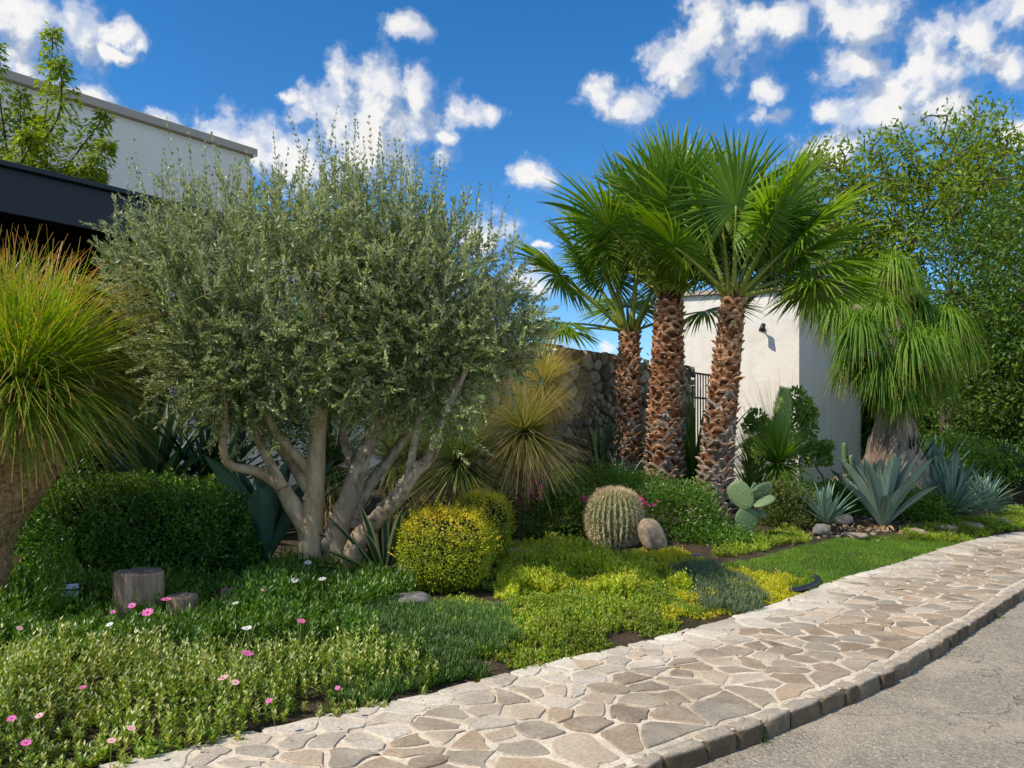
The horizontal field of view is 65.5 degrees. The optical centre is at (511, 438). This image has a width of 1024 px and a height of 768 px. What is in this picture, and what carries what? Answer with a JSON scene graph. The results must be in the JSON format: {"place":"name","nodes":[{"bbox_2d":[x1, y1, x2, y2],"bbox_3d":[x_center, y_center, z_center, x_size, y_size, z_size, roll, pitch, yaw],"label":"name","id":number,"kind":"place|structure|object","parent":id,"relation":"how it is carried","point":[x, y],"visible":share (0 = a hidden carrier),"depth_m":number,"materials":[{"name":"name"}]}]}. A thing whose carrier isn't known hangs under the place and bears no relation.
{"place":"outdoors","nodes":[
{"label":"outdoors","id":0,"kind":"place"},
{"bbox_2d":[0,469,1023,767],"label":"garden soil","id":1,"kind":"structure","parent":0,"point":[622,637],"depth_m":4.96,"materials":[{"name":"soil"}]},
{"bbox_2d":[0,21,121,184],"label":"young tree","id":2,"kind":"object","parent":1,"relation":"on","point":[34,140],"visible":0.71,"depth_m":11.72,"materials":[{"name":"green plant"}]},
{"bbox_2d":[12,427,129,572],"bbox_3d":[-3.967,0.619,6.751,1.625,1.443,1.312,0,0,0],"label":"leafy shrub","id":3,"kind":"object","parent":1,"relation":"on","point":[63,477],"visible":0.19,"depth_m":6.63,"materials":[{"name":"green plant"}]},
{"bbox_2d":[62,579,84,613],"bbox_3d":[-3.014,1.124,5.473,0.130,0.296,0.095,0,0,-14],"label":"garden spotlight","id":4,"kind":"object","parent":1,"relation":"on","point":[69,586],"visible":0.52,"depth_m":5.44,"materials":[{"name":"black metal"}]},
{"bbox_2d":[52,425,105,495],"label":"young shrub","id":5,"kind":"object","parent":1,"relation":"on","point":[88,465],"visible":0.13,"depth_m":6.91,"materials":[{"name":"green plant"}]},
{"bbox_2d":[57,370,130,480],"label":"sword plant","id":6,"kind":"object","parent":1,"relation":"on","point":[96,459],"visible":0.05,"depth_m":8.71,"materials":[{"name":"green plant"}]},
{"bbox_2d":[0,224,195,604],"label":"grass tree","id":7,"kind":"object","parent":1,"relation":"on","point":[37,395],"visible":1,"depth_m":5.32,"materials":[{"name":"green plant"}]},
{"bbox_2d":[0,159,251,499],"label":"canopy","id":8,"kind":"object","parent":1,"relation":"on","point":[59,205],"visible":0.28,"depth_m":9.85,"materials":[{"name":"paint"}]},
{"bbox_2d":[111,567,164,627],"bbox_3d":[-2.522,1.114,5.383,0.350,0.452,0.360,0,0,0],"label":"tree stump","id":9,"kind":"object","parent":1,"relation":"on","point":[140,583],"visible":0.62,"depth_m":5.26,"materials":[{"name":"grey wood"}]},
{"bbox_2d":[14,465,275,583],"bbox_3d":[-3.196,0.952,6.999,2.162,1.426,1.454,0,0,0],"label":"boxwood hedge","id":10,"kind":"object","parent":1,"relation":"on","point":[183,524],"visible":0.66,"depth_m":6.57,"materials":[{"name":"green plant"}]},
{"bbox_2d":[141,608,153,650],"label":"daisy","id":11,"kind":"object","parent":1,"relation":"on","point":[147,612],"visible":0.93,"depth_m":4.75,"materials":[{"name":"pink plant"}]},
{"bbox_2d":[67,389,259,491],"bbox_3d":[-3.724,0.246,8.479,2.391,1.794,2.403,0,0,0],"label":"sword plant","id":12,"kind":"object","parent":1,"relation":"on","point":[156,463],"visible":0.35,"depth_m":8.18,"materials":[{"name":"green plant"}]},
{"bbox_2d":[166,592,198,618],"bbox_3d":[-2.205,1.197,5.335,0.223,0.306,0.236,0,0,0],"label":"tree stump","id":13,"kind":"object","parent":1,"relation":"on","point":[182,598],"visible":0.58,"depth_m":5.26,"materials":[{"name":"brown wood"}]},
{"bbox_2d":[0,521,434,663],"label":"dark leafy ground cover","id":14,"kind":"object","parent":1,"relation":"on","point":[31,593],"visible":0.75,"depth_m":5.22,"materials":[{"name":"green plant"}]},
{"bbox_2d":[106,265,328,478],"bbox_3d":[-4.114,-0.950,11.437,3.522,3.474,2.309,0,0,0],"label":"tall shrub","id":15,"kind":"object","parent":1,"relation":"on","point":[192,426],"visible":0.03,"depth_m":11.36,"materials":[{"name":"green plant"}]},
{"bbox_2d":[129,398,306,496],"bbox_3d":[-3.289,0.286,8.925,2.051,1.746,1.934,0,0,-23],"label":"sword plant","id":16,"kind":"object","parent":1,"relation":"on","point":[204,471],"visible":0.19,"depth_m":8.56,"materials":[{"name":"green plant"}]},
{"bbox_2d":[0,615,438,767],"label":"flowering ground cover","id":17,"kind":"object","parent":1,"relation":"on","point":[10,659],"visible":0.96,"depth_m":4.14,"materials":[{"name":"green plant"}]},
{"bbox_2d":[6,715,15,750],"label":"daisy","id":18,"kind":"object","parent":17,"relation":"on","point":[12,718],"visible":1,"depth_m":3.48,"materials":[{"name":"pink plant"}]},
{"bbox_2d":[20,739,31,767],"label":"daisy","id":19,"kind":"object","parent":17,"relation":"on","point":[26,742],"visible":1,"depth_m":3.35,"materials":[{"name":"pink plant"}]},
{"bbox_2d":[35,712,42,747],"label":"daisy","id":20,"kind":"object","parent":17,"relation":"on","point":[40,714],"visible":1,"depth_m":3.53,"materials":[{"name":"pink plant"}]},
{"bbox_2d":[107,737,116,763],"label":"daisy","id":21,"kind":"object","parent":17,"relation":"on","point":[111,740],"visible":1,"depth_m":3.45,"materials":[{"name":"pink plant"}]},
{"bbox_2d":[121,725,135,760],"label":"daisy","id":22,"kind":"object","parent":17,"relation":"on","point":[130,726],"visible":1,"depth_m":3.55,"materials":[{"name":"pink plant"}]},
{"bbox_2d":[218,674,228,709],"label":"daisy","id":23,"kind":"object","parent":17,"relation":"on","point":[223,677],"visible":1,"depth_m":4.01,"materials":[{"name":"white plant"}]},
{"bbox_2d":[231,650,252,699],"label":"daisy","id":24,"kind":"object","parent":17,"relation":"on","point":[249,653],"visible":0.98,"depth_m":4.29,"materials":[{"name":"pink plant"}]},
{"bbox_2d":[75,104,388,567],"bbox_3d":[-2.285,-0.602,6.878,2.648,4.116,2.267,0,0,0],"label":"olive tree","id":25,"kind":"object","parent":1,"relation":"on","point":[194,308],"visible":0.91,"depth_m":6.52,"materials":[{"name":"green plant"}]},
{"bbox_2d":[0,67,510,489],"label":"white building","id":26,"kind":"structure","parent":1,"relation":"on","point":[149,133],"depth_m":15.32,"materials":[{"name":"beige paint"}]},
{"bbox_2d":[204,455,334,564],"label":"dark agave","id":27,"kind":"object","parent":1,"relation":"on","point":[270,517],"visible":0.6,"depth_m":7.01,"materials":[{"name":"green plant"}]},
{"bbox_2d":[206,543,424,624],"bbox_3d":[-1.418,1.095,6.285,1.442,0.391,2.024,0,0,0],"label":"leafy underplanting","id":28,"kind":"object","parent":1,"relation":"on","point":[368,581],"visible":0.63,"depth_m":6.07,"materials":[{"name":"green plant"}]},
{"bbox_2d":[249,288,399,465],"bbox_3d":[-2.471,-0.990,12.274,3.705,3.241,2.302,0,0,0],"label":"tall shrub","id":29,"kind":"object","parent":1,"relation":"on","point":[309,421],"depth_m":11.92,"materials":[{"name":"green plant"}]},
{"bbox_2d":[280,408,409,528],"bbox_3d":[-2.249,0.213,9.982,2.400,2.013,2.306,0,0,0],"label":"spiky rosette","id":30,"kind":"object","parent":1,"relation":"on","point":[332,451],"visible":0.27,"depth_m":9.81,"materials":[{"name":"green plant"}]},
{"bbox_2d":[318,500,430,572],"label":"striped agave","id":31,"kind":"object","parent":1,"relation":"on","point":[387,537],"visible":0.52,"depth_m":6.68,"materials":[{"name":"green plant"}]},
{"bbox_2d":[306,406,456,528],"bbox_3d":[-1.429,0.052,9.879,2.553,2.299,2.752,0,0,0],"label":"spiky rosette","id":32,"kind":"object","parent":1,"relation":"on","point":[393,467],"visible":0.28,"depth_m":9.66,"materials":[{"name":"green plant"}]},
{"bbox_2d":[266,592,525,707],"bbox_3d":[-0.731,1.324,5.228,1.668,0.334,1.841,0,0,0],"label":"ice plant carpet","id":33,"kind":"object","parent":1,"relation":"on","point":[444,632],"visible":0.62,"depth_m":5.20,"materials":[{"name":"green plant"}]},
{"bbox_2d":[397,591,430,604],"bbox_3d":[-0.758,1.236,6.088,0.283,0.115,0.261,0,0,0],"label":"grey rock","id":34,"kind":"object","parent":1,"relation":"on","point":[417,596],"visible":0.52,"depth_m":6.01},
{"bbox_2d":[276,110,571,574],"bbox_3d":[-0.852,-0.633,7.062,2.463,4.327,2.271,0,0,-20],"label":"olive tree","id":35,"kind":"object","parent":1,"relation":"on","point":[461,348],"visible":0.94,"depth_m":6.58,"materials":[{"name":"green plant"}]},
{"bbox_2d":[388,492,503,594],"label":"golden bush","id":36,"kind":"object","parent":1,"relation":"on","point":[457,549],"visible":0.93,"depth_m":6.46,"materials":[{"name":"yellow plant"}]},
{"bbox_2d":[372,376,549,514],"bbox_3d":[-0.643,0.245,9.306,2.301,2.270,2.396,0,0,0],"label":"spiky rosette","id":37,"kind":"object","parent":1,"relation":"on","point":[461,475],"visible":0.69,"depth_m":9.06,"materials":[{"name":"green plant"}]},
{"bbox_2d":[444,481,517,557],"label":"golden bush","id":38,"kind":"object","parent":1,"relation":"on","point":[493,504],"visible":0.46,"depth_m":7.73,"materials":[{"name":"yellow plant"}]},
{"bbox_2d":[516,490,532,538],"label":"magenta flowers","id":39,"kind":"object","parent":1,"relation":"on","point":[529,494],"visible":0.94,"depth_m":9.30,"materials":[{"name":"green plant"}]},
{"bbox_2d":[437,341,615,536],"bbox_3d":[0.149,0.032,9.580,2.211,2.461,2.304,0,0,0],"label":"spiky rosette","id":40,"kind":"object","parent":1,"relation":"on","point":[530,446],"visible":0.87,"depth_m":9.37,"materials":[{"name":"green plant"}]},
{"bbox_2d":[385,325,695,517],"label":"stone wall","id":41,"kind":"structure","parent":1,"relation":"on","point":[603,399],"depth_m":13.36,"materials":[{"name":"stone"}]},
{"bbox_2d":[496,324,595,531],"bbox_3d":[0.389,-0.144,10.134,1.710,2.806,1.658,0,0,0],"label":"spiky rosette","id":42,"kind":"object","parent":1,"relation":"on","point":[542,362],"visible":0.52,"depth_m":9.98,"materials":[{"name":"green plant"}]},
{"bbox_2d":[507,475,597,541],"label":"shrub","id":43,"kind":"object","parent":1,"relation":"on","point":[566,504],"visible":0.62,"depth_m":9.43,"materials":[{"name":"green plant"}]},
{"bbox_2d":[523,480,544,503],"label":"magenta flowers","id":44,"kind":"object","parent":43,"relation":"attached to","point":[540,487],"visible":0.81,"depth_m":9.28,"materials":[{"name":"green plant"}]},
{"bbox_2d":[428,556,706,681],"bbox_3d":[0.386,1.308,6.126,2.077,0.384,2.830,0,0,17],"label":"green mat ground cover","id":45,"kind":"object","parent":1,"relation":"on","point":[608,602],"visible":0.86,"depth_m":6.01,"materials":[{"name":"green plant"}]},
{"bbox_2d":[493,531,697,600],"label":"lime ground cover","id":46,"kind":"object","parent":1,"relation":"on","point":[550,563],"visible":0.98,"depth_m":7.22,"materials":[{"name":"green plant"}]},
{"bbox_2d":[555,411,646,489],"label":"sword plant","id":47,"kind":"object","parent":1,"relation":"on","point":[594,445],"visible":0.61,"depth_m":12.25,"materials":[{"name":"green plant"}]},
{"bbox_2d":[582,485,646,548],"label":"barrel cactus","id":48,"kind":"object","parent":1,"relation":"on","point":[615,516],"visible":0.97,"depth_m":8.96,"materials":[{"name":"plant"}]},
{"bbox_2d":[552,454,688,523],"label":"shrub","id":49,"kind":"object","parent":1,"relation":"on","point":[626,481],"visible":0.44,"depth_m":10.53,"materials":[{"name":"green plant"}]},
{"bbox_2d":[602,454,644,484],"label":"sword plant","id":50,"kind":"object","parent":1,"relation":"on","point":[623,466],"visible":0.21,"depth_m":11.12,"materials":[{"name":"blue plant"}]},
{"bbox_2d":[504,180,765,493],"bbox_3d":[1.893,-1.315,13.016,4.243,5.292,3.180,0,0,0],"label":"fan palm","id":51,"kind":"object","parent":1,"relation":"on","point":[629,328],"visible":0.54,"depth_m":12.49,"materials":[{"name":"plant"}]},
{"bbox_2d":[634,493,657,511],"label":"magenta flowers","id":52,"kind":"object","parent":1,"relation":"on","point":[645,502],"visible":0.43,"depth_m":9.48,"materials":[{"name":"pink plant"}]},
{"bbox_2d":[637,518,666,551],"bbox_3d":[1.554,1.078,8.820,0.333,0.390,0.274,0,0,0],"label":"smooth boulder","id":53,"kind":"object","parent":1,"relation":"on","point":[651,535],"visible":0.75,"depth_m":8.72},
{"bbox_2d":[629,472,733,543],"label":"shrub","id":54,"kind":"object","parent":1,"relation":"on","point":[666,498],"visible":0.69,"depth_m":9.80,"materials":[{"name":"green plant"}]},
{"bbox_2d":[537,118,828,517],"bbox_3d":[2.487,-1.699,12.481,4.280,6.150,3.835,0,0,0],"label":"fan palm","id":55,"kind":"object","parent":1,"relation":"on","point":[664,444],"visible":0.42,"depth_m":11.91,"materials":[{"name":"plant"}]},
{"bbox_2d":[641,384,752,507],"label":"sword plant","id":56,"kind":"object","parent":1,"relation":"on","point":[692,449],"visible":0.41,"depth_m":13.31,"materials":[{"name":"green plant"}]},
{"bbox_2d":[457,518,939,682],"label":"leaf litter","id":57,"kind":"object","parent":1,"relation":"on","point":[812,536],"visible":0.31,"depth_m":11.35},
{"bbox_2d":[664,515,764,547],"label":"shrub","id":58,"kind":"object","parent":1,"relation":"on","point":[718,534],"visible":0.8,"depth_m":9.55,"materials":[{"name":"green plant"}]},
{"bbox_2d":[694,372,735,481],"bbox_3d":[4.437,-0.040,17.338,0.035,2.680,2.020,0,0,39],"label":"iron fence","id":59,"kind":"object","parent":1,"relation":"on","point":[700,397],"visible":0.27,"depth_m":16.75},
{"bbox_2d":[631,545,805,623],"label":"yellow mat ground cover","id":60,"kind":"object","parent":1,"relation":"on","point":[774,583],"visible":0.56,"depth_m":7.68,"materials":[{"name":"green plant"}]},
{"bbox_2d":[667,557,774,615],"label":"grey green ground cover","id":61,"kind":"object","parent":1,"relation":"on","point":[706,575],"visible":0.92,"depth_m":7.22,"materials":[{"name":"green plant"}]},
{"bbox_2d":[604,122,898,523],"bbox_3d":[3.309,-1.505,11.616,4.074,5.796,3.376,0,0,0],"label":"fan palm","id":62,"kind":"object","parent":1,"relation":"on","point":[762,208],"visible":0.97,"depth_m":11.07,"materials":[{"name":"plant"}]},
{"bbox_2d":[727,480,775,533],"bbox_3d":[2.972,0.885,9.974,0.599,0.733,0.352,0,0,0],"label":"prickly pear","id":63,"kind":"object","parent":1,"relation":"on","point":[742,495],"visible":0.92,"depth_m":9.91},
{"bbox_2d":[732,446,775,508],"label":"sword plant","id":64,"kind":"object","parent":1,"relation":"on","point":[749,483],"visible":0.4,"depth_m":11.81,"materials":[{"name":"green plant"}]},
{"bbox_2d":[740,407,770,482],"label":"round leaf shrub","id":65,"kind":"object","parent":1,"relation":"on","point":[754,419],"visible":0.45,"depth_m":12.82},
{"bbox_2d":[732,408,808,500],"bbox_3d":[3.927,0.336,13.206,2.161,1.906,2.042,0,0,0],"label":"green rosette","id":66,"kind":"object","parent":1,"relation":"on","point":[747,458],"visible":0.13,"depth_m":13.08,"materials":[{"name":"green plant"}]},
{"bbox_2d":[681,286,860,483],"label":"stucco tower","id":67,"kind":"structure","parent":1,"relation":"on","point":[781,345],"depth_m":19.57,"materials":[{"name":"paint"}]},
{"bbox_2d":[752,475,838,530],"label":"low shrub","id":68,"kind":"object","parent":1,"relation":"on","point":[784,495],"visible":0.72,"depth_m":11.05,"materials":[{"name":"green plant"}]},
{"bbox_2d":[734,368,873,521],"bbox_3d":[4.087,0.000,11.787,2.912,2.656,2.806,0,0,0],"label":"flowering yucca","id":69,"kind":"object","parent":1,"relation":"on","point":[778,449],"visible":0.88,"depth_m":11.77,"materials":[{"name":"green plant"}]},
{"bbox_2d":[787,384,820,484],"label":"round leaf shrub","id":70,"kind":"object","parent":1,"relation":"on","point":[812,409],"visible":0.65,"depth_m":13.04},
{"bbox_2d":[789,574,820,592],"bbox_3d":[2.925,1.442,7.873,0.136,0.080,0.886,0,0,36],"label":"rubber edging","id":71,"kind":"object","parent":1,"relation":"on","point":[811,585],"visible":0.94,"depth_m":7.75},
{"bbox_2d":[812,524,830,536],"bbox_3d":[4.108,1.221,10.579,0.239,0.176,0.212,0,0,0],"label":"grey rock","id":72,"kind":"object","parent":1,"relation":"on","point":[820,530],"visible":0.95,"depth_m":10.50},
{"bbox_2d":[807,438,836,489],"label":"round leaf shrub","id":73,"kind":"object","parent":1,"relation":"on","point":[826,445],"visible":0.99,"depth_m":12.50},
{"bbox_2d":[796,475,851,505],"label":"shrub","id":74,"kind":"object","parent":1,"relation":"on","point":[819,488],"visible":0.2,"depth_m":13.08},
{"bbox_2d":[791,480,861,534],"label":"blue yucca","id":75,"kind":"object","parent":1,"relation":"on","point":[826,510],"visible":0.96,"depth_m":10.72,"materials":[{"name":"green plant"}]},
{"bbox_2d":[716,533,957,590],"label":"lawn grass","id":76,"kind":"structure","parent":1,"relation":"on","point":[895,542],"depth_m":9.32,"materials":[{"name":"plant"}]},
{"bbox_2d":[801,473,873,518],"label":"garden shrub","id":77,"kind":"object","parent":1,"relation":"on","point":[858,505],"visible":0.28,"depth_m":12.93,"materials":[{"name":"green plant"}]},
{"bbox_2d":[832,514,853,524],"bbox_3d":[4.917,1.219,11.882,0.349,0.182,0.326,0,0,0],"label":"grey rock","id":78,"kind":"object","parent":1,"relation":"on","point":[846,519],"visible":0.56,"depth_m":11.75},
{"bbox_2d":[841,443,854,475],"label":"column cactus","id":79,"kind":"object","parent":1,"relation":"on","point":[845,457],"depth_m":15.46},
{"bbox_2d":[756,176,942,355],"bbox_3d":[11.942,-4.338,29.901,7.721,11.504,6.480,0,0,0],"label":"broadleaf tree","id":80,"kind":"object","parent":1,"relation":"on","point":[830,259],"visible":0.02,"depth_m":29.17,"materials":[{"name":"green plant"}]},
{"bbox_2d":[840,531,868,539],"bbox_3d":[4.631,1.315,10.774,0.353,0.104,0.326,0,0,0],"label":"edging stone","id":81,"kind":"object","parent":1,"relation":"on","point":[855,535],"visible":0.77,"depth_m":10.66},
{"bbox_2d":[709,497,1023,557],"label":"green ground cover","id":82,"kind":"object","parent":1,"relation":"on","point":[991,527],"visible":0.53,"depth_m":11.54,"materials":[{"name":"green plant"}]},
{"bbox_2d":[830,451,937,525],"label":"century plant","id":83,"kind":"object","parent":1,"relation":"on","point":[881,489],"visible":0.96,"depth_m":11.65,"materials":[{"name":"blue plant"}]},
{"bbox_2d":[867,523,899,532],"bbox_3d":[5.489,1.347,11.840,0.563,0.151,0.646,0,0,22],"label":"dry leaf skirt","id":84,"kind":"object","parent":83,"relation":"attached to","point":[889,527],"visible":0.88,"depth_m":11.72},
{"bbox_2d":[798,504,974,541],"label":"gravel","id":85,"kind":"structure","parent":1,"relation":"on","point":[859,526],"depth_m":11.68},
{"bbox_2d":[793,248,995,493],"bbox_3d":[7.449,-1.079,15.044,3.816,5.080,3.370,0,0,0],"label":"ponytail palm","id":86,"kind":"object","parent":1,"relation":"on","point":[909,367],"visible":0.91,"depth_m":14.59,"materials":[{"name":"green plant"}]},
{"bbox_2d":[772,89,1023,470],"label":"feathery tree","id":87,"kind":"object","parent":1,"relation":"on","point":[973,173],"visible":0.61,"depth_m":23.32,"materials":[{"name":"green plant"}]},
{"bbox_2d":[860,376,935,460],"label":"hedge","id":88,"kind":"object","parent":1,"relation":"on","point":[866,427],"visible":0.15,"depth_m":23.42,"materials":[{"name":"green plant"}]},
{"bbox_2d":[882,426,942,459],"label":"sword plant","id":89,"kind":"object","parent":1,"relation":"on","point":[917,451],"visible":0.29,"depth_m":14.78,"materials":[{"name":"green plant"}]},
{"bbox_2d":[898,528,927,533],"bbox_3d":[5.800,1.359,11.531,0.363,0.112,0.336,0,0,-10],"label":"edging stone","id":90,"kind":"object","parent":1,"relation":"on","point":[919,530],"visible":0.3,"depth_m":11.45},
{"bbox_2d":[894,479,968,523],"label":"garden shrub","id":91,"kind":"object","parent":1,"relation":"on","point":[913,511],"visible":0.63,"depth_m":12.65,"materials":[{"name":"green plant"}]},
{"bbox_2d":[917,422,948,460],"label":"garden shrub","id":92,"kind":"object","parent":1,"relation":"on","point":[925,436],"visible":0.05,"depth_m":18.84,"materials":[{"name":"green plant"}]},
{"bbox_2d":[861,264,1018,468],"bbox_3d":[15.088,-2.241,26.672,10.315,7.547,6.260,0,0,-12],"label":"broadleaf tree","id":93,"kind":"object","parent":1,"relation":"on","point":[929,424],"visible":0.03,"depth_m":25.48,"materials":[{"name":"green plant"}]},
{"bbox_2d":[934,524,957,532],"bbox_3d":[6.570,1.369,12.111,0.386,0.119,0.354,0,0,-26],"label":"edging stone","id":94,"kind":"object","parent":1,"relation":"on","point":[951,526],"visible":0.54,"depth_m":12.00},
{"bbox_2d":[924,432,986,490],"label":"blue yucca","id":95,"kind":"object","parent":1,"relation":"on","point":[932,451],"visible":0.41,"depth_m":15.91,"materials":[{"name":"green plant"}]},
{"bbox_2d":[914,454,1012,520],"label":"blue yucca","id":96,"kind":"object","parent":1,"relation":"on","point":[958,488],"visible":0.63,"depth_m":12.76,"materials":[{"name":"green plant"}]},
{"bbox_2d":[908,178,1023,489],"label":"broadleaf tree","id":97,"kind":"object","parent":1,"relation":"on","point":[1003,413],"visible":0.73,"depth_m":18.59,"materials":[{"name":"green plant"}]},
{"bbox_2d":[918,420,1016,486],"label":"garden shrub","id":98,"kind":"object","parent":1,"relation":"on","point":[947,438],"visible":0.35,"depth_m":17.24,"materials":[{"name":"green plant"}]},
{"bbox_2d":[957,522,983,528],"bbox_3d":[7.155,1.365,12.459,0.375,0.121,0.368,0,0,11],"label":"edging stone","id":99,"kind":"object","parent":1,"relation":"on","point":[977,524],"visible":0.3,"depth_m":12.31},
{"bbox_2d":[934,183,1023,435],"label":"broadleaf tree","id":100,"kind":"object","parent":1,"relation":"on","point":[995,302],"visible":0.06,"depth_m":22.39,"materials":[{"name":"green plant"}]},
{"bbox_2d":[937,438,1023,493],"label":"garden shrub","id":101,"kind":"object","parent":1,"relation":"on","point":[986,457],"visible":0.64,"depth_m":16.18,"materials":[{"name":"green plant"}]},
{"bbox_2d":[965,469,1021,513],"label":"blue yucca","id":102,"kind":"object","parent":1,"relation":"on","point":[989,485],"visible":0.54,"depth_m":14.02,"materials":[{"name":"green plant"}]},
{"bbox_2d":[969,437,1023,498],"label":"sword plant","id":103,"kind":"object","parent":1,"relation":"on","point":[1007,471],"visible":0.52,"depth_m":16.37,"materials":[{"name":"green plant"}]},
{"bbox_2d":[982,434,1023,486],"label":"garden shrub","id":104,"kind":"object","parent":1,"relation":"on","point":[1021,449],"visible":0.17,"depth_m":17.96,"materials":[{"name":"green plant"}]},
{"bbox_2d":[0,0,1023,395],"label":"sky","id":105,"kind":"structure","parent":0,"point":[511,93],"materials":[{"name":"blue"}]},
{"bbox_2d":[98,531,1023,767],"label":"path","id":106,"kind":"structure","parent":0,"point":[612,704],"depth_m":4.67,"materials":[{"name":"stone"}]},
{"bbox_2d":[695,598,1023,767],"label":"road","id":107,"kind":"structure","parent":0,"point":[966,710],"depth_m":4.37,"materials":[{"name":"asphalt"}]},
{"label":"ground","id":108,"kind":"structure","parent":0,"visible":0},
{"bbox_2d":[599,579,1023,767],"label":"kerb","id":109,"kind":"structure","parent":108,"relation":"on","point":[703,746],"depth_m":4.46,"materials":[{"name":"stone"}]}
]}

